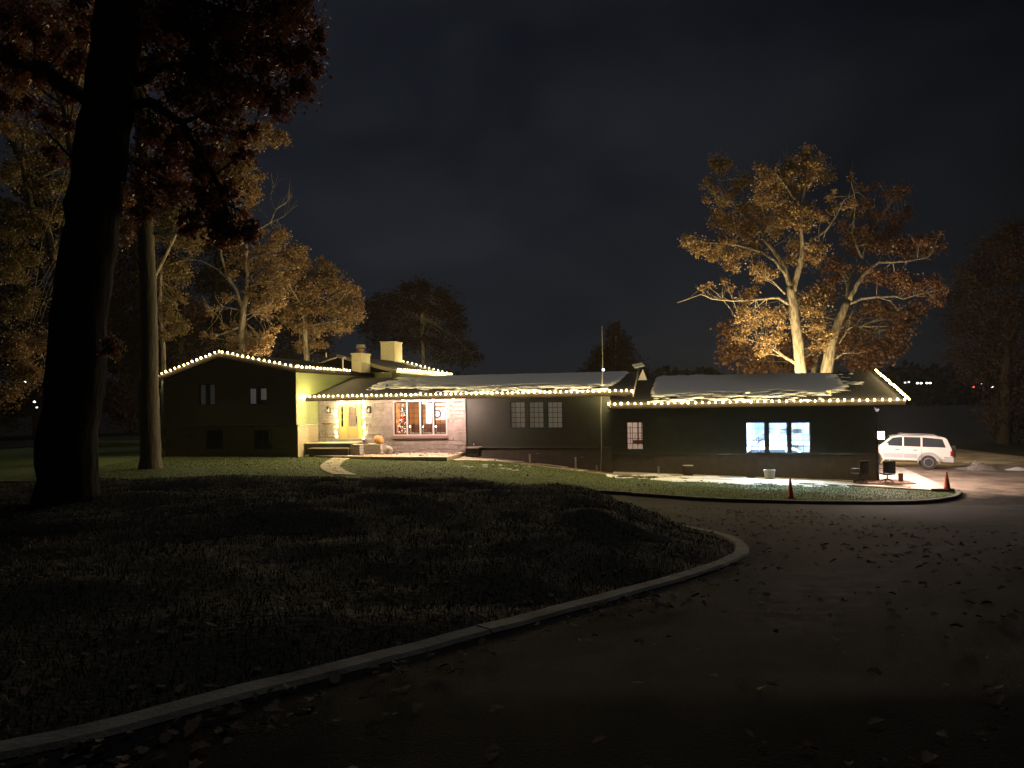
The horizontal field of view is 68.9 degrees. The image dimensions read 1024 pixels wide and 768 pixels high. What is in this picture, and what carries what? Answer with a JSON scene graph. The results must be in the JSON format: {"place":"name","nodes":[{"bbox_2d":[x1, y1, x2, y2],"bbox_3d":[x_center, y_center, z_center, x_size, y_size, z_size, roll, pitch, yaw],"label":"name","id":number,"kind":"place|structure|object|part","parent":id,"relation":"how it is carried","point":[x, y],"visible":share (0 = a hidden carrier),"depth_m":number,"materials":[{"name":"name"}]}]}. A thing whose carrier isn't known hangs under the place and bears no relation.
{"place":"outdoors","nodes":[
{"label":"outdoors","id":0,"kind":"place"},
{"bbox_2d":[320,457,356,474],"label":"path","id":1,"kind":"structure","parent":0,"point":[331,466],"depth_m":34.90,"materials":[{"name":"beige concrete"}]},
{"bbox_2d":[0,473,749,758],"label":"grass island","id":2,"kind":"structure","parent":0,"point":[167,666],"depth_m":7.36,"materials":[{"name":"plant"}]},
{"bbox_2d":[0,0,332,505],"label":"huge oak tree","id":3,"kind":"object","parent":2,"relation":"on","point":[120,35],"visible":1,"depth_m":12.86,"materials":[{"name":"black plant"}]},
{"bbox_2d":[96,333,127,362],"bbox_3d":[-6.941,-0.446,12.758,0.657,0.860,0.470,-1,-1,0],"label":"leafy shoot","id":4,"kind":"object","parent":3,"relation":"attached to","point":[119,346],"visible":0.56,"depth_m":12.76,"materials":[{"name":"brown plant"}]},
{"bbox_2d":[304,452,465,460],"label":"terrace","id":5,"kind":"structure","parent":0,"point":[439,456],"depth_m":39.24,"materials":[{"name":"beige concrete"}]},
{"bbox_2d":[384,446,392,454],"bbox_3d":[-6.702,3.609,40.451,0.524,0.530,0.436,-1,-1,0],"label":"boulder","id":6,"kind":"object","parent":5,"relation":"on","point":[388,450],"visible":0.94,"depth_m":40.29,"materials":[{"name":"beige stone"}]},
{"bbox_2d":[346,451,458,456],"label":"fallen leaves","id":7,"kind":"object","parent":5,"relation":"on","point":[414,452],"visible":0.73,"depth_m":40.11,"materials":[{"name":"brown plant"}]},
{"bbox_2d":[0,440,955,500],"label":"lawn","id":8,"kind":"structure","parent":0,"point":[17,464],"depth_m":34.42,"materials":[{"name":"green plant"}]},
{"bbox_2d":[0,90,80,330],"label":"oak tree","id":9,"kind":"object","parent":8,"relation":"on","point":[9,171],"visible":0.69,"depth_m":38.40,"materials":[{"name":"brown plant"}]},
{"bbox_2d":[0,0,94,413],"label":"russet tree","id":10,"kind":"object","parent":8,"relation":"on","point":[12,348],"visible":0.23,"depth_m":34.20,"materials":[{"name":"brown plant"}]},
{"bbox_2d":[0,278,227,434],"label":"dark tree","id":11,"kind":"object","parent":8,"relation":"on","point":[127,334],"visible":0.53,"depth_m":58.71,"materials":[{"name":"black plant"}]},
{"bbox_2d":[131,191,211,448],"bbox_3d":[-22.837,-3.340,49.749,6.371,19.248,3.206,-1,-1,25],"label":"olive tree","id":12,"kind":"object","parent":8,"relation":"on","point":[165,311],"visible":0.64,"depth_m":49.18,"materials":[{"name":"brown plant"}]},
{"bbox_2d":[118,50,257,468],"bbox_3d":[-15.575,-6.581,35.599,7.562,21.810,2.570,-1,-1,0],"label":"slender trunk tree","id":13,"kind":"object","parent":8,"relation":"on","point":[149,425],"visible":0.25,"depth_m":34.78,"materials":[{"name":"brown plant"}]},
{"bbox_2d":[156,101,293,277],"bbox_3d":[-18.191,-6.325,46.611,8.359,24.946,5.652,0,-1,-27],"label":"russet tree","id":14,"kind":"object","parent":8,"relation":"on","point":[238,174],"visible":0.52,"depth_m":46.89,"materials":[{"name":"brown plant"}]},
{"bbox_2d":[163,173,298,355],"bbox_3d":[-19.702,-4.454,52.410,9.339,21.460,3.710,-1,-1,-12],"label":"oak tree","id":15,"kind":"object","parent":8,"relation":"on","point":[276,239],"visible":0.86,"depth_m":52.90,"materials":[{"name":"orange plant"}]},
{"bbox_2d":[305,441,362,456],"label":"porch platform","id":16,"kind":"structure","parent":8,"relation":"on","point":[312,449],"depth_m":40.61,"materials":[{"name":"beige wood"}]},
{"bbox_2d":[322,422,331,442],"bbox_3d":[-10.328,2.699,41.540,0.600,1.115,0.600,-1,-1,0],"label":"bird bath","id":17,"kind":"object","parent":16,"relation":"on","point":[325,423],"visible":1,"depth_m":41.48,"materials":[{"name":"beige stone"}]},
{"bbox_2d":[350,444,363,454],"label":"stone block","id":18,"kind":"structure","parent":8,"relation":"on","point":[357,449],"depth_m":40.24,"materials":[{"name":"beige stone"}]},
{"bbox_2d":[365,443,386,453],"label":"garden wall","id":19,"kind":"structure","parent":8,"relation":"on","point":[372,448],"depth_m":40.67,"materials":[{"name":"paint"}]},
{"bbox_2d":[373,434,383,443],"bbox_3d":[-7.285,3.035,40.876,0.586,0.595,0.603,0,-1,-34],"label":"pumpkin","id":20,"kind":"object","parent":19,"relation":"on","point":[377,439],"visible":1,"depth_m":40.66,"materials":[{"name":"orange"}]},
{"bbox_2d":[460,455,500,458],"bbox_3d":[-0.791,4.103,41.418,3.837,0.542,5.323,-1,-1,0],"label":"planting bed","id":21,"kind":"object","parent":8,"relation":"on","point":[465,457],"visible":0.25,"depth_m":39.95,"materials":[{"name":"brown soil"}]},
{"bbox_2d":[464,446,481,456],"bbox_3d":[-2.091,3.659,40.274,0.803,0.532,0.800,-1,-1,12],"label":"storage bench","id":22,"kind":"object","parent":21,"relation":"on","point":[473,451],"visible":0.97,"depth_m":39.95,"materials":[{"name":"brown wood"}]},
{"bbox_2d":[100,456,939,499],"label":"fallen leaves","id":23,"kind":"object","parent":8,"relation":"on","point":[501,477],"visible":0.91,"depth_m":33.58,"materials":[{"name":"brown plant"}]},
{"bbox_2d":[461,465,583,470],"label":"snow crumbs","id":24,"kind":"object","parent":8,"relation":"on","point":[509,469],"visible":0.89,"depth_m":36.24,"materials":[{"name":"white snow"}]},
{"bbox_2d":[600,342,604,472],"bbox_3d":[4.709,0.800,38.976,0.335,7.625,0.147,-1,-1,25],"label":"flag mast","id":25,"kind":"object","parent":8,"relation":"on","point":[603,369],"visible":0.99,"depth_m":38.95,"materials":[{"name":"grey"}]},
{"bbox_2d":[606,474,846,486],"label":"lawn snow","id":26,"kind":"structure","parent":8,"relation":"on","point":[742,481],"depth_m":36.11,"materials":[{"name":"white snow"}]},
{"bbox_2d":[784,477,796,498],"bbox_3d":[11.338,4.237,30.408,0.380,0.860,0.380,-1,-1,-6],"label":"traffic cone","id":27,"kind":"object","parent":8,"relation":"on","point":[790,495],"visible":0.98,"depth_m":30.34,"materials":[{"name":"orange plastic"}]},
{"bbox_2d":[451,458,523,462],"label":"sidewalk","id":28,"kind":"structure","parent":0,"point":[496,460],"depth_m":39.27,"materials":[{"name":"concrete"}]},
{"bbox_2d":[366,371,627,394],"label":"roof snow","id":29,"kind":"structure","parent":0,"point":[531,381],"depth_m":42.20,"materials":[{"name":"white snow"}]},
{"bbox_2d":[0,449,1023,767],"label":"driveway","id":30,"kind":"structure","parent":0,"point":[656,699],"depth_m":4.28,"materials":[{"name":"grey asphalt"}]},
{"bbox_2d":[0,524,748,761],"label":"kerb","id":31,"kind":"structure","parent":30,"relation":"on","point":[34,744],"depth_m":4.36,"materials":[{"name":"concrete"}]},
{"bbox_2d":[1,563,782,767],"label":"fallen leaves","id":32,"kind":"object","parent":30,"relation":"on","point":[191,725],"visible":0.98,"depth_m":3.80,"materials":[{"name":"brown plant"}]},
{"bbox_2d":[1,479,961,504],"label":"kerb","id":33,"kind":"structure","parent":30,"relation":"on","point":[957,494],"depth_m":29.18,"materials":[{"name":"concrete"}]},
{"bbox_2d":[0,474,1023,767],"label":"fallen leaves","id":34,"kind":"object","parent":30,"relation":"on","point":[490,754],"visible":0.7,"depth_m":6.00,"materials":[{"name":"brown plant"}]},
{"bbox_2d":[159,341,905,481],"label":"ranch house","id":35,"kind":"structure","parent":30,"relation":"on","point":[219,404],"depth_m":40.47,"materials":[{"name":"paint"}]},
{"bbox_2d":[199,384,205,404],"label":"window","id":36,"kind":"structure","parent":35,"relation":"in","point":[199,384],"depth_m":41.51,"materials":[{"name":"grey"}]},
{"bbox_2d":[208,384,215,404],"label":"window","id":37,"kind":"structure","parent":35,"relation":"in","point":[208,384],"depth_m":41.40,"materials":[{"name":"grey"}]},
{"bbox_2d":[206,430,222,448],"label":"window","id":38,"kind":"structure","parent":35,"relation":"in","point":[214,438],"depth_m":41.56,"materials":[{"name":"grey glass"}]},
{"bbox_2d":[249,388,256,404],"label":"window","id":39,"kind":"structure","parent":35,"relation":"in","point":[249,388],"depth_m":40.83,"materials":[{"name":"grey"}]},
{"bbox_2d":[259,388,266,404],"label":"window","id":40,"kind":"structure","parent":35,"relation":"in","point":[259,388],"depth_m":40.75,"materials":[{"name":"grey"}]},
{"bbox_2d":[254,430,271,448],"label":"window","id":41,"kind":"structure","parent":35,"relation":"in","point":[262,438],"depth_m":40.94,"materials":[{"name":"grey glass"}]},
{"bbox_2d":[347,405,357,437],"bbox_3d":[-9.052,2.140,42.411,0.681,1.861,0.137,-1,-1,12],"label":"front door","id":42,"kind":"structure","parent":35,"relation":"in","point":[352,432],"depth_m":42.44,"materials":[{"name":"yellow paint"}]},
{"bbox_2d":[366,406,370,412],"bbox_3d":[-8.088,1.444,42.078,0.240,0.400,0.161,-1,-1,12],"label":"wall lantern","id":43,"kind":"object","parent":35,"relation":"attached to","point":[368,409],"depth_m":42.06,"materials":[{"name":"black metal"}]},
{"bbox_2d":[394,402,405,433],"bbox_3d":[-6.229,1.910,41.834,0.709,1.819,0.080,-1,-1,12],"label":"window","id":44,"kind":"structure","parent":35,"relation":"in","point":[394,402],"depth_m":41.85,"materials":[{"name":"grey"}]},
{"bbox_2d":[397,404,405,432],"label":"christmas tree","id":45,"kind":"object","parent":35,"relation":"on","point":[402,417],"visible":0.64,"depth_m":42.78,"materials":[{"name":"plant"}]},
{"bbox_2d":[408,402,419,433],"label":"window","id":46,"kind":"structure","parent":35,"relation":"in","point":[408,402],"depth_m":41.70,"materials":[{"name":"grey"}]},
{"bbox_2d":[421,402,432,433],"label":"window","id":47,"kind":"structure","parent":35,"relation":"in","point":[421,402],"depth_m":41.53,"materials":[{"name":"grey"}]},
{"bbox_2d":[411,424,444,432],"bbox_3d":[-4.340,2.706,43.103,2.769,0.838,0.950,-1,-1,12],"label":"sofa","id":48,"kind":"object","parent":35,"relation":"on","point":[415,426],"visible":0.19,"depth_m":42.73,"materials":[{"name":"brown leather"}]},
{"bbox_2d":[434,402,445,433],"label":"window","id":49,"kind":"structure","parent":35,"relation":"in","point":[434,402],"depth_m":41.35,"materials":[{"name":"grey wood"}]},
{"bbox_2d":[436,403,444,419],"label":"inner window","id":50,"kind":"structure","parent":35,"relation":"in","point":[442,409],"depth_m":46.06,"materials":[{"name":"white"}]},
{"bbox_2d":[309,392,629,397],"bbox_3d":[-2.693,0.522,39.296,17.920,0.199,0.132,-1,-1,12],"label":"light string","id":51,"kind":"object","parent":35,"relation":"attached to","point":[474,394],"visible":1,"depth_m":39.05,"materials":[{"name":"white plastic"}]},
{"bbox_2d":[510,401,525,427],"bbox_3d":[0.338,1.679,40.561,0.842,1.446,0.080,-1,-1,12],"label":"window","id":52,"kind":"structure","parent":35,"relation":"in","point":[520,407],"depth_m":40.54,"materials":[{"name":"grey"}]},
{"bbox_2d":[529,401,543,427],"bbox_3d":[1.325,1.670,40.352,0.833,1.438,0.080,-1,-1,12],"label":"window","id":53,"kind":"structure","parent":35,"relation":"in","point":[538,407],"depth_m":40.35,"materials":[{"name":"grey"}]},
{"bbox_2d":[547,401,562,427],"bbox_3d":[2.325,1.661,40.139,0.824,1.431,0.080,-1,-1,12],"label":"window","id":54,"kind":"structure","parent":35,"relation":"in","point":[557,407],"depth_m":40.12,"materials":[{"name":"grey"}]},
{"bbox_2d":[627,422,642,449],"bbox_3d":[6.462,2.716,39.213,0.843,1.454,0.080,-1,-1,12],"label":"window","id":55,"kind":"structure","parent":35,"relation":"in","point":[632,438],"depth_m":39.20,"materials":[{"name":"grey"}]},
{"bbox_2d":[630,422,642,444],"bbox_3d":[6.738,2.503,40.047,0.800,1.500,0.320,-1,-1,12],"label":"kitchen shelf","id":56,"kind":"object","parent":35,"relation":"on","point":[639,441],"visible":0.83,"depth_m":39.88,"materials":[{"name":"brown wood"}]},
{"bbox_2d":[632,362,644,378],"bbox_3d":[7.211,-0.769,42.559,0.630,0.948,0.427,-1,-1,-8],"label":"satellite antenna","id":57,"kind":"object","parent":35,"relation":"attached to","point":[638,365],"visible":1,"depth_m":42.53,"materials":[{"name":"black metal"}]},
{"bbox_2d":[746,422,764,452],"bbox_3d":[12.377,2.716,37.954,0.920,1.556,0.080,-1,-1,12],"label":"window","id":58,"kind":"structure","parent":35,"relation":"in","point":[752,434],"depth_m":37.93,"materials":[{"name":"grey"}]},
{"bbox_2d":[611,400,904,405],"bbox_3d":[11.941,0.896,37.330,14.260,0.201,0.130,-1,-1,12],"label":"light string","id":59,"kind":"object","parent":35,"relation":"attached to","point":[761,403],"visible":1,"depth_m":37.17,"materials":[{"name":"white plastic"}]},
{"bbox_2d":[755,423,763,436],"bbox_3d":[14.379,2.541,43.167,0.654,1.062,0.134,-1,-1,12],"label":"door","id":60,"kind":"structure","parent":35,"relation":"attached to","point":[759,425],"depth_m":43.15,"materials":[{"name":"white"}]},
{"bbox_2d":[747,445,800,452],"bbox_3d":[14.746,4.301,40.679,5.160,1.916,2.240,-1,-1,12],"label":"workbench","id":61,"kind":"object","parent":35,"relation":"on","point":[776,448],"visible":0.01,"depth_m":40.12,"materials":[{"name":"white paint"}]},
{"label":"side window","id":62,"kind":"part","parent":61,"relation":"part of","materials":[{"name":"glass"}]},
{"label":"side window","id":63,"kind":"part","parent":61,"relation":"part of","materials":[{"name":"glass"}]},
{"bbox_2d":[768,422,787,452],"bbox_3d":[13.441,2.700,37.728,0.909,1.547,0.080,-1,-1,12],"label":"window","id":64,"kind":"structure","parent":35,"relation":"in","point":[780,428],"depth_m":37.70,"materials":[{"name":"grey"}]},
{"bbox_2d":[773,423,785,428],"bbox_3d":[15.283,2.258,42.468,0.852,0.563,0.134,-1,-1,12],"label":"wall cabinet","id":65,"kind":"object","parent":35,"relation":"attached to","point":[777,425],"depth_m":42.45,"materials":[{"name":"white wood"}]},
{"bbox_2d":[770,434,808,441],"bbox_3d":[15.666,3.010,41.967,2.204,0.442,0.134,-1,-1,12],"label":"work shelf","id":66,"kind":"object","parent":35,"relation":"attached to","point":[782,437],"visible":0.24,"depth_m":41.98,"materials":[{"name":"white"}]},
{"bbox_2d":[791,423,805,428],"bbox_3d":[16.308,2.288,42.453,0.791,0.502,0.134,-1,-1,12],"label":"wall cabinet","id":67,"kind":"object","parent":35,"relation":"attached to","point":[798,425],"depth_m":42.41,"materials":[{"name":"white wood"}]},
{"bbox_2d":[791,422,810,452],"bbox_3d":[14.487,2.691,37.505,0.911,1.551,0.080,-1,-1,12],"label":"window","id":68,"kind":"structure","parent":35,"relation":"in","point":[797,434],"depth_m":37.48,"materials":[{"name":"grey"}]},
{"bbox_2d":[878,431,884,438],"bbox_3d":[18.316,2.544,37.184,0.380,0.395,0.340,-1,-1,12],"label":"wall lantern","id":69,"kind":"object","parent":35,"relation":"attached to","point":[880,434],"depth_m":37.04,"materials":[{"name":"white glass"}]},
{"bbox_2d":[677,142,861,372],"bbox_3d":[17.503,-5.568,51.907,12.755,22.376,6.053,-1,-1,0],"label":"oak tree","id":70,"kind":"object","parent":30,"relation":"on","point":[798,209],"visible":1,"depth_m":51.02,"materials":[{"name":"orange plant"}]},
{"bbox_2d":[818,479,852,481],"bbox_3d":[14.894,4.798,38.778,5.202,0.283,2.780,-1,-1,26],"label":"planting bed","id":71,"kind":"object","parent":30,"relation":"on","point":[837,480],"visible":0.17,"depth_m":36.80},
{"bbox_2d":[853,479,915,484],"bbox_3d":[17.849,4.776,36.221,3.076,0.184,2.041,-1,-1,0],"label":"planting bed","id":72,"kind":"object","parent":30,"relation":"on","point":[888,482],"visible":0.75,"depth_m":35.75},
{"bbox_2d":[851,460,868,483],"bbox_3d":[16.673,4.175,35.758,0.752,1.124,0.708,-1,-1,-20],"label":"office chair","id":73,"kind":"object","parent":72,"relation":"on","point":[863,468],"visible":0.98,"depth_m":35.48,"materials":[{"name":"black metal"}]},
{"bbox_2d":[878,460,896,482],"bbox_3d":[18.070,4.202,35.957,0.752,1.124,0.708,-1,-1,6],"label":"office chair","id":74,"kind":"object","parent":72,"relation":"on","point":[889,467],"visible":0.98,"depth_m":35.66,"materials":[{"name":"black"}]},
{"bbox_2d":[898,473,902,480],"bbox_3d":[18.887,4.580,36.282,0.200,0.480,0.124,-1,-1,12],"label":"path light","id":75,"kind":"object","parent":72,"relation":"on","point":[900,476],"visible":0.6,"depth_m":36.23,"materials":[{"name":"brown metal"}]},
{"bbox_2d":[818,158,952,372],"bbox_3d":[26.292,-5.312,53.712,10.128,21.637,5.434,-1,-1,-14],"label":"oak tree","id":76,"kind":"object","parent":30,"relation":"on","point":[829,358],"visible":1,"depth_m":53.39,"materials":[{"name":"orange plant"}]},
{"bbox_2d":[878,433,955,468],"bbox_3d":[22.455,3.798,42.858,5.160,1.916,2.240,1,0,23],"label":"parked car","id":77,"kind":"object","parent":30,"relation":"on","point":[929,451],"visible":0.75,"depth_m":41.82,"materials":[{"name":"white paint"}]},
{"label":"side window","id":78,"kind":"part","parent":77,"relation":"part of","materials":[{"name":"black glass"}]},
{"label":"side window","id":79,"kind":"part","parent":77,"relation":"part of","materials":[{"name":"black glass"}]},
{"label":"side window","id":80,"kind":"part","parent":77,"relation":"part of","materials":[{"name":"black glass"}]},
{"bbox_2d":[955,460,998,470],"bbox_3d":[26.195,4.573,42.164,2.500,0.543,1.750,-1,-1,0],"label":"gravel pile","id":81,"kind":"object","parent":30,"relation":"on","point":[977,465],"visible":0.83,"depth_m":41.80,"materials":[{"name":"grey gravel"}]},
{"bbox_2d":[963,461,1012,463],"bbox_3d":[29.293,4.809,46.081,3.800,0.118,2.660,-1,-1,0],"label":"gravel pile","id":82,"kind":"object","parent":30,"relation":"on","point":[993,462],"visible":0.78,"depth_m":45.65,"materials":[{"name":"stone"}]},
{"bbox_2d":[1005,467,1023,470],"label":"snow pile","id":83,"kind":"object","parent":30,"relation":"on","point":[1017,469],"visible":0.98,"depth_m":41.33,"materials":[{"name":"white snow"}]},
{"bbox_2d":[0,394,1023,455],"bbox_3d":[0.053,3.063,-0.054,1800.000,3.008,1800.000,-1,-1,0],"label":"ground","id":84,"kind":"structure","parent":0,"point":[950,424],"depth_m":89.74,"materials":[{"name":"black"}]},
{"bbox_2d":[0,160,64,435],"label":"woodland tree","id":85,"kind":"object","parent":84,"relation":"on","point":[38,246],"visible":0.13,"depth_m":72.01,"materials":[{"name":"black plant"}]},
{"bbox_2d":[33,401,35,439],"bbox_3d":[-35.128,4.172,54.945,0.144,5.841,0.144,-1,-1,22],"label":"street lamp","id":86,"kind":"object","parent":84,"relation":"on","point":[34,419],"visible":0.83,"depth_m":54.96,"materials":[{"name":"black metal"}]},
{"bbox_2d":[44,140,193,432],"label":"woodland tree","id":87,"kind":"object","parent":84,"relation":"on","point":[123,262],"visible":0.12,"depth_m":75.99,"materials":[{"name":"black plant"}]},
{"bbox_2d":[158,213,273,359],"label":"woodland tree","id":88,"kind":"object","parent":84,"relation":"on","point":[214,286],"visible":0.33,"depth_m":80.06,"materials":[{"name":"black plant"}]},
{"bbox_2d":[246,253,341,360],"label":"woodland tree","id":89,"kind":"object","parent":84,"relation":"on","point":[290,354],"visible":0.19,"depth_m":83.78,"materials":[{"name":"orange plant"}]},
{"bbox_2d":[268,240,367,360],"bbox_3d":[-15.478,-2.482,60.303,8.600,17.653,6.906,-1,-1,0],"label":"oak tree","id":90,"kind":"object","parent":84,"relation":"on","point":[333,283],"visible":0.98,"depth_m":59.76,"materials":[{"name":"orange plant"}]},
{"bbox_2d":[354,273,484,371],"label":"round tree","id":91,"kind":"object","parent":84,"relation":"on","point":[420,307],"visible":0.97,"depth_m":85.06,"materials":[{"name":"brown plant"}]},
{"bbox_2d":[0,360,1023,415],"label":"woods","id":92,"kind":"object","parent":84,"relation":"on","point":[944,391],"visible":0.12,"depth_m":219.43,"materials":[{"name":"black plant"}]},
{"bbox_2d":[576,320,652,376],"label":"pine tree","id":93,"kind":"object","parent":84,"relation":"on","point":[618,352],"visible":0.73,"depth_m":94.64,"materials":[{"name":"green plant"}]},
{"bbox_2d":[709,279,931,373],"bbox_3d":[25.682,-1.690,62.972,18.104,14.742,5.365,-1,-1,5],"label":"bushy tree","id":94,"kind":"object","parent":84,"relation":"on","point":[861,360],"visible":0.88,"depth_m":62.37,"materials":[{"name":"orange plant"}]},
{"bbox_2d":[932,213,1023,443],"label":"dark tree","id":95,"kind":"object","parent":84,"relation":"on","point":[1004,425],"visible":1,"depth_m":62.03,"materials":[{"name":"black plant"}]},
{"bbox_2d":[0,0,1023,397],"label":"sky","id":96,"kind":"structure","parent":0,"point":[544,162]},
{"bbox_2d":[533,463,567,466],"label":"sidewalk","id":97,"kind":"structure","parent":0,"point":[542,464],"depth_m":39.62,"materials":[{"name":"concrete"}]},
{"bbox_2d":[613,472,746,477],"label":"sidewalk","id":98,"kind":"structure","parent":0,"point":[632,473],"depth_m":38.15,"materials":[{"name":"concrete"}]},
{"bbox_2d":[683,465,692,475],"bbox_3d":[8.992,4.478,38.118,0.517,0.656,0.440,-1,-1,12],"label":"utility box","id":99,"kind":"object","parent":98,"relation":"on","point":[687,470],"visible":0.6,"depth_m":37.93,"materials":[{"name":"metal"}]},
{"bbox_2d":[651,373,863,402],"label":"roof snow","id":100,"kind":"structure","parent":0,"point":[726,387],"depth_m":40.24,"materials":[{"name":"white snow"}]},
{"bbox_2d":[754,477,875,486],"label":"sidewalk","id":101,"kind":"structure","parent":0,"point":[809,481],"depth_m":35.96,"materials":[{"name":"concrete"}]},
{"bbox_2d":[764,469,774,479],"bbox_3d":[12.727,4.480,36.914,0.544,0.476,0.544,-1,-1,0],"label":"round planter","id":102,"kind":"object","parent":101,"relation":"on","point":[769,474],"visible":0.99,"depth_m":36.71,"materials":[{"name":"grey"}]},
{"bbox_2d":[876,465,943,490],"bbox_3d":[20.398,4.756,38.108,3.189,0.287,10.238,-2,-1,27],"label":"apron","id":103,"kind":"object","parent":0,"point":[923,483],"visible":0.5,"depth_m":36.04,"materials":[{"name":"concrete"}]},
{"bbox_2d":[931,488,954,490],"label":"rubber ramp","id":104,"kind":"structure","parent":103,"relation":"on","point":[936,489],"depth_m":33.10,"materials":[{"name":"black rubber"}]},
{"bbox_2d":[941,471,953,489],"bbox_3d":[19.156,4.254,32.889,0.380,0.800,0.380,-1,-1,-17],"label":"traffic cone","id":105,"kind":"object","parent":104,"relation":"on","point":[946,485],"visible":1,"depth_m":32.82,"materials":[{"name":"orange plastic"}]},
{"bbox_3d":[12.647,4.013,38.778,0.420,1.599,0.300,-1,-1,12],"label":"work stool","id":106,"kind":"object","parent":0,"visible":0},
{"bbox_2d":[754,431,763,445],"bbox_3d":[12.978,2.751,38.828,0.793,0.924,0.070,-1,-1,12],"label":"step ladder","id":107,"kind":"object","parent":106,"relation":"on","point":[759,439],"visible":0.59,"depth_m":38.84,"materials":[{"name":"grey metal"}]}
]}

